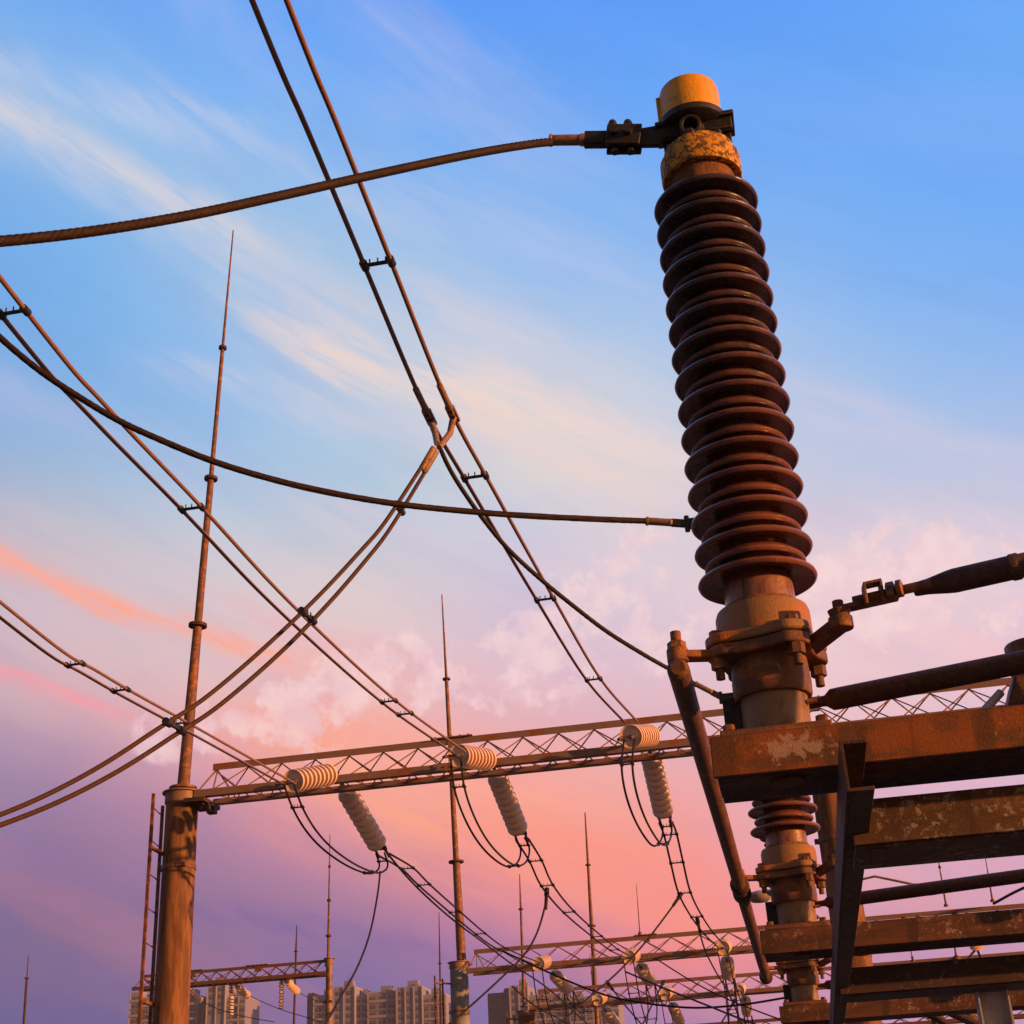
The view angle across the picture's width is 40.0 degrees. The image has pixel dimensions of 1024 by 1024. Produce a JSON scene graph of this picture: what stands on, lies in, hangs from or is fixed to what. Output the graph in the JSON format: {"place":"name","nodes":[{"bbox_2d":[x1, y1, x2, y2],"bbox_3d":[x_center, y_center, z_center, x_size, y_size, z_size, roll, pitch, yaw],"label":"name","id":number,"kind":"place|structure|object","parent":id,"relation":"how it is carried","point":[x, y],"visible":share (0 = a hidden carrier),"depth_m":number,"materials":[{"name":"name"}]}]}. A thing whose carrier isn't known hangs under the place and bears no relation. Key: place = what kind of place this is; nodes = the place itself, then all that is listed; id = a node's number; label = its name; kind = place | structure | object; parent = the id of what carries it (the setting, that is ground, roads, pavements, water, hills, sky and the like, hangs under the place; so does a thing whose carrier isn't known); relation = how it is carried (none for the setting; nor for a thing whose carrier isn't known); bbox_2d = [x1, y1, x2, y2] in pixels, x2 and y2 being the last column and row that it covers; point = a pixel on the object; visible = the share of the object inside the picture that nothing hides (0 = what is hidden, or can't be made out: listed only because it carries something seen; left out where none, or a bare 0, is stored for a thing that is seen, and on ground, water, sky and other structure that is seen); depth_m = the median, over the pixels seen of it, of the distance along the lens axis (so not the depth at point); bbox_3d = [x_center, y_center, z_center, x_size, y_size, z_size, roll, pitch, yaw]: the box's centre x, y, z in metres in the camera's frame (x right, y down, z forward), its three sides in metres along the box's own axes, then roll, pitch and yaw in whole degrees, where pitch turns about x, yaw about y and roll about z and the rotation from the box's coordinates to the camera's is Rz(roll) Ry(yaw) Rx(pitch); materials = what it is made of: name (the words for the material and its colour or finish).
{"place":"outdoors","nodes":[
{"label":"outdoors","id":0,"kind":"place"},
{"bbox_2d":[128,977,259,1023],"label":"apartment block","id":1,"kind":"structure","parent":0,"point":[216,997],"depth_m":604.01,"materials":[{"name":"grey"}]},
{"bbox_2d":[0,333,694,531],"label":"stranded cable","id":2,"kind":"object","parent":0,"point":[686,522],"visible":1,"depth_m":5.75,"materials":[{"name":"black metal"}]},
{"bbox_2d":[307,980,450,1023],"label":"apartment block","id":3,"kind":"structure","parent":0,"point":[412,1002],"depth_m":589.36,"materials":[{"name":"concrete"}]},
{"bbox_2d":[249,0,637,723],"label":"twin conductor","id":4,"kind":"object","parent":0,"point":[365,268],"visible":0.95,"depth_m":6.72,"materials":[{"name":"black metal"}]},
{"bbox_2d":[413,387,439,445],"bbox_3d":[-0.440,-0.470,7.525,0.106,0.275,0.371,-8,-26,9],"label":"tee clamp","id":5,"kind":"object","parent":4,"relation":"attached to","point":[428,415],"visible":1,"depth_m":7.58,"materials":[{"name":"black metal"}]},
{"bbox_2d":[0,446,438,827],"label":"twin conductor","id":6,"kind":"object","parent":5,"relation":"attached to","point":[427,462],"visible":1,"depth_m":6.45,"materials":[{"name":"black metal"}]},
{"bbox_2d":[436,384,459,449],"bbox_3d":[-0.366,-0.480,7.513,0.106,0.274,0.371,-8,-26,9],"label":"tee clamp","id":7,"kind":"object","parent":4,"relation":"attached to","point":[452,413],"visible":1,"depth_m":7.58,"materials":[{"name":"black metal"}]},
{"bbox_2d":[0,0,1023,1023],"label":"sky","id":8,"kind":"structure","parent":0,"point":[879,144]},
{"bbox_2d":[511,986,569,1023],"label":"tap wire","id":9,"kind":"object","parent":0,"point":[513,987],"visible":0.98,"depth_m":25.41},
{"bbox_2d":[487,979,624,1023],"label":"apartment block","id":10,"kind":"structure","parent":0,"point":[508,1001],"depth_m":577.58,"materials":[{"name":"concrete"}]},
{"bbox_2d":[439,448,732,703],"bbox_3d":[0.457,0.429,8.101,2.278,1.090,0.294,16,-32,-34],"label":"stranded cable","id":11,"kind":"object","parent":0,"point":[720,695],"visible":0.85,"depth_m":7.88,"materials":[{"name":"black metal"}]},
{"bbox_2d":[558,892,682,1023],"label":"tap wire","id":12,"kind":"object","parent":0,"point":[677,899],"visible":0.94,"depth_m":18.64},
{"bbox_2d":[502,950,783,1008],"bbox_3d":[1.930,7.252,22.099,5.029,1.353,0.032,-19,-30,30],"label":"tap wire","id":13,"kind":"object","parent":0,"point":[654,1004],"visible":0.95,"depth_m":21.82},
{"bbox_2d":[642,980,664,1023],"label":"tap wire","id":14,"kind":"object","parent":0,"point":[662,982],"visible":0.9,"depth_m":27.91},
{"bbox_2d":[625,971,755,1023],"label":"tap wire","id":15,"kind":"object","parent":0,"point":[717,1009],"visible":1,"depth_m":20.92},
{"bbox_2d":[654,957,779,1019],"bbox_3d":[3.654,8.072,23.584,0.024,1.649,3.300,19,-33,-37],"label":"tap wire","id":16,"kind":"object","parent":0,"point":[716,993],"visible":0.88,"depth_m":23.80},
{"bbox_2d":[466,903,1023,975],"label":"lattice beam","id":17,"kind":"structure","parent":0,"point":[614,960],"depth_m":30.34,"materials":[{"name":"metal"}]},
{"bbox_2d":[531,954,551,970],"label":"insulator string","id":18,"kind":"object","parent":17,"relation":"attached to","point":[545,961],"visible":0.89,"depth_m":29.52,"materials":[{"name":"beige ceramic"}]},
{"bbox_2d":[532,966,575,1023],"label":"jumper loop","id":19,"kind":"object","parent":18,"relation":"hanging from","point":[546,998],"visible":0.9,"depth_m":29.28,"materials":[{"name":"black metal"}]},
{"bbox_2d":[550,969,574,994],"bbox_3d":[1.105,10.495,31.396,0.294,0.437,1.652,-10,-27,13],"label":"insulator string","id":20,"kind":"object","parent":17,"relation":"hanging from","point":[565,987],"visible":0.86,"depth_m":31.14,"materials":[{"name":"beige ceramic"}]},
{"bbox_2d":[566,991,601,1012],"bbox_3d":[1.738,11.771,33.832,0.246,0.524,4.299,-8,-26,10],"label":"twin conductor","id":21,"kind":"object","parent":20,"relation":"attached to","point":[587,1010],"visible":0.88,"depth_m":33.47,"materials":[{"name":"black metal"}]},
{"bbox_2d":[592,991,607,1005],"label":"insulator string","id":22,"kind":"object","parent":21,"relation":"attached to","point":[597,999],"visible":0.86,"depth_m":35.91,"materials":[{"name":"beige ceramic"}]},
{"bbox_2d":[622,948,639,964],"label":"insulator string","id":23,"kind":"object","parent":17,"relation":"attached to","point":[631,952],"visible":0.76,"depth_m":29.20,"materials":[{"name":"beige ceramic"}]},
{"bbox_2d":[623,959,657,1023],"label":"jumper loop","id":24,"kind":"object","parent":23,"relation":"hanging from","point":[635,1018],"visible":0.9,"depth_m":29.07,"materials":[{"name":"black metal"}]},
{"bbox_2d":[605,980,641,1023],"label":"tap wire","id":25,"kind":"object","parent":24,"relation":"attached to","point":[610,986],"visible":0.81,"depth_m":29.12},
{"bbox_2d":[635,962,654,985],"bbox_3d":[2.951,10.227,31.117,0.294,0.404,1.655,-9,-26,11],"label":"insulator string","id":26,"kind":"object","parent":17,"relation":"attached to","point":[643,970],"visible":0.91,"depth_m":30.74,"materials":[{"name":"beige ceramic"}]},
{"bbox_2d":[715,939,731,954],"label":"insulator string","id":27,"kind":"object","parent":17,"relation":"attached to","point":[722,949],"visible":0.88,"depth_m":28.90,"materials":[{"name":"beige ceramic"}]},
{"bbox_2d":[720,955,735,980],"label":"insulator string","id":28,"kind":"object","parent":17,"relation":"hanging from","point":[725,967],"visible":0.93,"depth_m":30.46,"materials":[{"name":"beige ceramic"}]},
{"bbox_2d":[717,950,738,1023],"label":"jumper loop","id":29,"kind":"object","parent":28,"relation":"hanging from","point":[727,1003],"visible":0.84,"depth_m":28.72,"materials":[{"name":"black metal"}]},
{"bbox_2d":[992,886,1023,904],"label":"tap wire","id":30,"kind":"object","parent":17,"relation":"attached to","point":[1007,896],"visible":1,"depth_m":28.84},
{"bbox_2d":[750,875,931,902],"bbox_3d":[5.096,8.044,19.889,2.945,5.666,0.380,-8,-26,9],"label":"yard lamp","id":31,"kind":"object","parent":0,"point":[758,896],"visible":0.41,"depth_m":21.09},
{"bbox_2d":[700,1010,1023,1023],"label":"lattice beam","id":32,"kind":"structure","parent":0,"point":[955,1021],"depth_m":46.49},
{"bbox_2d":[928,1016,949,1023],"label":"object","id":33,"kind":"object","parent":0,"point":[939,1019],"visible":0.4,"depth_m":18.19,"materials":[{"name":"metal"}]},
{"bbox_2d":[949,1014,978,1023],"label":"metal beam","id":34,"kind":"structure","parent":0,"point":[964,1019],"depth_m":18.13,"materials":[{"name":"metal"}]},
{"bbox_3d":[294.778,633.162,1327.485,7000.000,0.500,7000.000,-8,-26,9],"label":"ground","id":35,"kind":"structure","parent":0,"visible":0},
{"bbox_2d":[22,956,28,1023],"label":"lightning rod","id":36,"kind":"object","parent":35,"relation":"on","point":[25,997],"visible":1,"depth_m":62.30,"materials":[{"name":"metal"}]},
{"bbox_2d":[137,793,164,1023],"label":"ladder","id":37,"kind":"object","parent":35,"relation":"on","point":[159,851],"visible":1,"depth_m":16.01,"materials":[{"name":"brown metal"}]},
{"bbox_2d":[152,787,197,1023],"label":"concrete column","id":38,"kind":"structure","parent":35,"relation":"on","point":[177,868],"depth_m":16.03,"materials":[{"name":"brown concrete"}]},
{"bbox_2d":[169,230,233,788],"bbox_3d":[-4.087,-0.374,18.556,0.455,8.191,0.329,-22,-32,33],"label":"lightning rod","id":39,"kind":"object","parent":38,"relation":"on","point":[197,625],"visible":0.93,"depth_m":17.73,"materials":[{"name":"brown metal"}]},
{"bbox_2d":[183,796,219,814],"bbox_3d":[-3.646,3.492,16.652,0.318,0.120,0.500,-8,-26,9],"label":"beam seat","id":40,"kind":"object","parent":38,"relation":"attached to","point":[205,804],"visible":1,"depth_m":16.52,"materials":[{"name":"metal"}]},
{"bbox_2d":[293,925,297,1023],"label":"lightning rod","id":41,"kind":"object","parent":35,"relation":"on","point":[294,1000],"visible":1,"depth_m":60.23,"materials":[{"name":"metal"}]},
{"bbox_2d":[323,957,334,1023],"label":"concrete column","id":42,"kind":"structure","parent":35,"relation":"on","point":[328,1001],"depth_m":29.86,"materials":[{"name":"grey concrete"}]},
{"bbox_2d":[132,960,326,991],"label":"lattice beam","id":43,"kind":"structure","parent":42,"relation":"attached to","point":[262,978],"depth_m":30.33,"materials":[{"name":"metal"}]},
{"bbox_2d":[190,988,202,1003],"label":"insulator string","id":44,"kind":"object","parent":43,"relation":"hanging from","point":[196,997],"visible":0.66,"depth_m":31.21,"materials":[{"name":"beige ceramic"}]},
{"bbox_2d":[228,984,233,1015],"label":"insulator string","id":45,"kind":"object","parent":43,"relation":"hanging from","point":[231,997],"visible":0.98,"depth_m":30.49,"materials":[{"name":"beige ceramic"}]},
{"bbox_2d":[234,984,250,998],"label":"insulator string","id":46,"kind":"object","parent":43,"relation":"attached to","point":[243,991],"visible":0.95,"depth_m":30.98,"materials":[{"name":"beige ceramic"}]},
{"bbox_2d":[278,980,283,1008],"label":"insulator string","id":47,"kind":"object","parent":43,"relation":"hanging from","point":[281,993],"visible":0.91,"depth_m":30.33,"materials":[{"name":"beige ceramic"}]},
{"bbox_2d":[284,980,299,994],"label":"insulator string","id":48,"kind":"object","parent":43,"relation":"attached to","point":[292,987],"visible":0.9,"depth_m":30.78,"materials":[{"name":"beige ceramic"}]},
{"bbox_2d":[324,837,330,966],"bbox_3d":[-4.012,8.462,30.745,0.154,2.828,0.154,-8,-26,9],"label":"lightning rod","id":49,"kind":"object","parent":42,"relation":"on","point":[328,935],"visible":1,"depth_m":30.55,"materials":[{"name":"brown metal"}]},
{"bbox_2d":[438,918,441,1023],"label":"lightning rod","id":50,"kind":"object","parent":35,"relation":"on","point":[439,963],"visible":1,"depth_m":59.12,"materials":[{"name":"metal"}]},
{"bbox_2d":[434,975,450,1023],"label":"ladder","id":51,"kind":"object","parent":35,"relation":"on","point":[442,983],"visible":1,"depth_m":30.68,"materials":[{"name":"brown metal"}]},
{"bbox_2d":[447,960,469,1023],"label":"concrete column","id":52,"kind":"structure","parent":35,"relation":"on","point":[459,987],"depth_m":30.68,"materials":[{"name":"grey concrete"}]},
{"bbox_2d":[441,594,471,965],"bbox_3d":[-1.337,6.039,33.111,0.484,8.925,0.484,-8,-26,9],"label":"lightning rod","id":53,"kind":"object","parent":52,"relation":"on","point":[456,861],"visible":0.85,"depth_m":32.14,"materials":[{"name":"brown metal"}]},
{"bbox_2d":[516,1010,535,1023],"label":"concrete column","id":54,"kind":"structure","parent":35,"relation":"on","point":[526,1016],"depth_m":37.08,"materials":[{"name":"brown concrete"}]},
{"bbox_2d":[518,874,527,1006],"bbox_3d":[0.240,11.591,38.139,0.220,3.488,0.220,-8,-26,9],"label":"lightning rod","id":55,"kind":"object","parent":54,"relation":"on","point":[523,974],"visible":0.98,"depth_m":38.06,"materials":[{"name":"brown metal"}]},
{"bbox_2d":[532,951,1023,1010],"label":"lattice beam","id":56,"kind":"structure","parent":54,"relation":"on","point":[694,995],"depth_m":36.70,"materials":[{"name":"metal"}]},
{"bbox_2d":[601,1006,620,1023],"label":"insulator string","id":57,"kind":"object","parent":56,"relation":"attached to","point":[610,1016],"visible":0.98,"depth_m":37.43,"materials":[{"name":"beige ceramic"}]},
{"bbox_2d":[659,986,672,999],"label":"insulator string","id":58,"kind":"object","parent":56,"relation":"attached to","point":[664,993],"visible":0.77,"depth_m":35.65,"materials":[{"name":"beige ceramic"}]},
{"bbox_2d":[668,1002,684,1023],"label":"insulator string","id":59,"kind":"object","parent":56,"relation":"attached to","point":[677,1016],"visible":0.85,"depth_m":37.23,"materials":[{"name":"beige ceramic"}]},
{"bbox_2d":[733,982,745,996],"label":"insulator string","id":60,"kind":"object","parent":56,"relation":"attached to","point":[741,986],"visible":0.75,"depth_m":35.34,"materials":[{"name":"beige ceramic"}]},
{"bbox_2d":[740,996,752,1016],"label":"insulator string","id":61,"kind":"object","parent":56,"relation":"hanging from","point":[749,1011],"visible":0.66,"depth_m":36.98,"materials":[{"name":"beige ceramic"}]},
{"bbox_2d":[584,812,599,1023],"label":"lightning rod","id":62,"kind":"object","parent":35,"relation":"on","point":[594,975],"visible":0.86,"depth_m":45.16,"materials":[{"name":"brown metal"}]},
{"bbox_2d":[812,793,881,1023],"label":"concrete column","id":63,"kind":"structure","parent":35,"relation":"on","point":[825,813],"depth_m":14.95,"materials":[{"name":"brown concrete"}]},
{"bbox_2d":[194,677,1012,804],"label":"lattice beam","id":64,"kind":"structure","parent":63,"relation":"on","point":[444,768],"depth_m":16.32,"materials":[{"name":"metal"}]},
{"bbox_2d":[275,764,338,792],"bbox_3d":[-2.255,2.984,15.777,0.256,0.499,1.344,-12,-27,17],"label":"insulator string","id":65,"kind":"object","parent":64,"relation":"attached to","point":[313,777],"visible":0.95,"depth_m":15.58,"materials":[{"name":"beige ceramic"}]},
{"bbox_2d":[0,600,296,785],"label":"twin conductor","id":66,"kind":"object","parent":65,"relation":"attached to","point":[82,663],"visible":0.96,"depth_m":11.32,"materials":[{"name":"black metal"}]},
{"bbox_2d":[284,784,388,874],"bbox_3d":[-2.010,3.793,16.417,0.152,0.542,2.960,-10,-27,13],"label":"jumper loop","id":67,"kind":"object","parent":65,"relation":"hanging from","point":[302,807],"visible":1,"depth_m":15.96,"materials":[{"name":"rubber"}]},
{"bbox_2d":[324,871,380,1023],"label":"tap wire","id":68,"kind":"object","parent":67,"relation":"hanging from","point":[343,991],"visible":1,"depth_m":15.83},
{"bbox_2d":[338,784,389,857],"bbox_3d":[-1.835,3.770,17.251,0.255,0.681,1.446,-10,-27,14],"label":"insulator string","id":69,"kind":"object","parent":64,"relation":"attached to","point":[359,813],"visible":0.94,"depth_m":17.17,"materials":[{"name":"beige ceramic"}]},
{"bbox_2d":[380,853,540,963],"bbox_3d":[-0.558,6.856,23.504,0.205,0.422,12.832,-7,-26,7],"label":"twin conductor","id":70,"kind":"object","parent":69,"relation":"attached to","point":[439,893],"visible":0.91,"depth_m":21.22,"materials":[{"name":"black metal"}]},
{"bbox_2d":[382,847,587,1023],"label":"tap wire","id":71,"kind":"object","parent":69,"relation":"attached to","point":[427,897],"visible":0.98,"depth_m":20.57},
{"bbox_2d":[442,744,496,770],"bbox_3d":[-0.430,2.711,15.500,0.256,0.407,1.353,-12,-27,18],"label":"insulator string","id":72,"kind":"object","parent":64,"relation":"attached to","point":[478,758],"visible":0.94,"depth_m":15.27,"materials":[{"name":"beige ceramic"}]},
{"bbox_2d":[0,274,466,753],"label":"twin conductor","id":73,"kind":"object","parent":72,"relation":"attached to","point":[24,309],"visible":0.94,"depth_m":8.60,"materials":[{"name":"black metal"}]},
{"bbox_2d":[488,768,528,843],"bbox_3d":[-0.051,3.519,16.959,0.256,0.672,1.414,-9,-27,11],"label":"insulator string","id":74,"kind":"object","parent":64,"relation":"attached to","point":[506,799],"visible":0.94,"depth_m":16.87,"materials":[{"name":"beige ceramic"}]},
{"bbox_2d":[450,758,529,868],"bbox_3d":[-0.209,3.590,16.161,0.151,0.746,3.045,-9,-27,12],"label":"jumper loop","id":75,"kind":"object","parent":74,"relation":"hanging from","point":[454,787],"visible":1,"depth_m":15.41,"materials":[{"name":"rubber"}]},
{"bbox_2d":[521,838,631,956],"bbox_3d":[1.261,6.715,23.154,0.205,0.624,12.851,-7,-26,8],"label":"twin conductor","id":76,"kind":"object","parent":74,"relation":"attached to","point":[552,884],"visible":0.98,"depth_m":20.24,"materials":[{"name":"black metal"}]},
{"bbox_2d":[448,887,548,1023],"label":"tap wire","id":77,"kind":"object","parent":76,"relation":"attached to","point":[546,895],"visible":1,"depth_m":18.63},
{"bbox_2d":[617,724,659,748],"bbox_3d":[1.392,2.434,15.249,0.256,0.457,1.313,-12,-27,18],"label":"insulator string","id":78,"kind":"object","parent":64,"relation":"attached to","point":[646,735],"visible":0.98,"depth_m":14.92,"materials":[{"name":"beige ceramic"}]},
{"bbox_2d":[641,751,673,826],"bbox_3d":[1.726,3.249,16.680,0.261,0.675,1.388,-8,-26,9],"label":"insulator string","id":79,"kind":"object","parent":64,"relation":"attached to","point":[655,776],"visible":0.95,"depth_m":16.60,"materials":[{"name":"beige ceramic"}]},
{"bbox_2d":[619,738,672,846],"bbox_3d":[1.532,3.274,15.685,0.150,0.820,3.307,-8,-26,10],"label":"jumper loop","id":80,"kind":"object","parent":79,"relation":"hanging from","point":[632,764],"visible":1,"depth_m":14.54,"materials":[{"name":"rubber"}]},
{"bbox_2d":[658,821,726,947],"bbox_3d":[3.091,6.530,22.824,0.204,0.835,12.868,-7,-26,9],"label":"twin conductor","id":81,"kind":"object","parent":79,"relation":"attached to","point":[676,834],"visible":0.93,"depth_m":18.73,"materials":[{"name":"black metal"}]},
{"bbox_2d":[695,917,741,1023],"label":"tap wire","id":82,"kind":"object","parent":81,"relation":"attached to","point":[697,919],"visible":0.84,"depth_m":24.07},
{"bbox_2d":[974,990,1014,1023],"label":"support post","id":83,"kind":"object","parent":35,"relation":"on","point":[993,1007],"visible":1,"depth_m":5.31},
{"bbox_2d":[840,954,1023,1002],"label":"cross channel","id":84,"kind":"object","parent":83,"relation":"on","point":[940,978],"visible":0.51,"depth_m":5.29,"materials":[{"name":"brown paint"}]},
{"bbox_2d":[829,739,874,1023],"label":"longitudinal channel","id":85,"kind":"object","parent":84,"relation":"on","point":[855,797],"visible":0.96,"depth_m":3.31,"materials":[{"name":"metal"}]},
{"bbox_2d":[709,704,1023,803],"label":"phase beam","id":86,"kind":"structure","parent":85,"relation":"on","point":[970,744],"depth_m":2.91,"materials":[{"name":"metal"}]},
{"bbox_2d":[642,73,832,735],"bbox_3d":[0.495,-0.321,3.464,0.355,1.856,0.272,-8,-26,9],"label":"switch pole","id":87,"kind":"object","parent":86,"relation":"on","point":[754,548],"visible":0.98,"depth_m":3.32,"materials":[{"name":"brown ceramic"}]},
{"bbox_2d":[0,119,661,246],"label":"stranded cable","id":88,"kind":"object","parent":87,"relation":"attached to","point":[627,137],"visible":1,"depth_m":3.39,"materials":[{"name":"black metal"}]},
{"bbox_2d":[667,658,772,983],"bbox_3d":[0.875,1.444,5.372,0.072,0.072,5.265,-8,-26,9],"label":"linkage tube","id":89,"kind":"object","parent":87,"relation":"attached to","point":[681,679],"visible":1,"depth_m":3.95,"materials":[{"name":"metal"}]},
{"bbox_2d":[809,650,1023,709],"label":"link pipe","id":90,"kind":"object","parent":87,"relation":"attached to","point":[936,679],"visible":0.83,"depth_m":3.03,"materials":[{"name":"metal"}]},
{"bbox_2d":[810,552,1023,653],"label":"cross rod","id":91,"kind":"object","parent":87,"relation":"attached to","point":[839,623],"visible":0.99,"depth_m":2.98,"materials":[{"name":"brown metal"}]},
{"bbox_2d":[980,638,1023,708],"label":"pedestal","id":92,"kind":"object","parent":86,"relation":"on","point":[1015,694],"visible":0.54,"depth_m":2.98,"materials":[{"name":"brown metal"}]},
{"bbox_2d":[759,908,1023,962],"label":"phase beam","id":93,"kind":"structure","parent":85,"relation":"on","point":[921,933],"depth_m":5.16,"materials":[{"name":"metal"}]},
{"bbox_2d":[742,795,828,929],"bbox_3d":[1.002,0.765,5.749,0.355,1.856,0.272,-8,-26,9],"label":"switch pole","id":94,"kind":"object","parent":93,"relation":"on","point":[785,869],"visible":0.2,"depth_m":5.38,"materials":[{"name":"brown metal"}]},
{"bbox_2d":[816,849,834,876],"bbox_3d":[1.944,1.104,4.993,1.870,0.107,0.110,-16,-29,25],"label":"cross rod","id":95,"kind":"object","parent":94,"relation":"attached to","point":[828,865],"visible":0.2,"depth_m":5.32,"materials":[{"name":"brown metal"}]},
{"bbox_2d":[815,869,1023,908],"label":"link pipe","id":96,"kind":"object","parent":94,"relation":"attached to","point":[1010,877],"visible":0.8,"depth_m":5.23,"materials":[{"name":"metal"}]},
{"bbox_2d":[779,990,1023,1023],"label":"phase beam","id":97,"kind":"structure","parent":85,"relation":"on","point":[907,1008],"depth_m":7.43,"materials":[{"name":"metal"}]},
{"bbox_2d":[760,839,826,1005],"bbox_3d":[1.508,1.852,8.034,0.355,1.856,0.272,-8,-26,9],"label":"switch pole","id":98,"kind":"object","parent":97,"relation":"on","point":[801,987],"visible":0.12,"depth_m":7.62,"materials":[{"name":"brown metal"}]},
{"bbox_2d":[818,958,830,966],"bbox_3d":[2.451,2.190,7.278,1.870,0.107,0.110,-16,-29,25],"label":"cross rod","id":99,"kind":"object","parent":98,"relation":"attached to","point":[823,962],"visible":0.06,"depth_m":7.61,"materials":[{"name":"brown metal"}]},
{"bbox_2d":[852,784,1023,869],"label":"cross channel","id":100,"kind":"object","parent":85,"relation":"attached to","point":[952,826],"visible":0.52,"depth_m":2.95,"materials":[{"name":"metal"}]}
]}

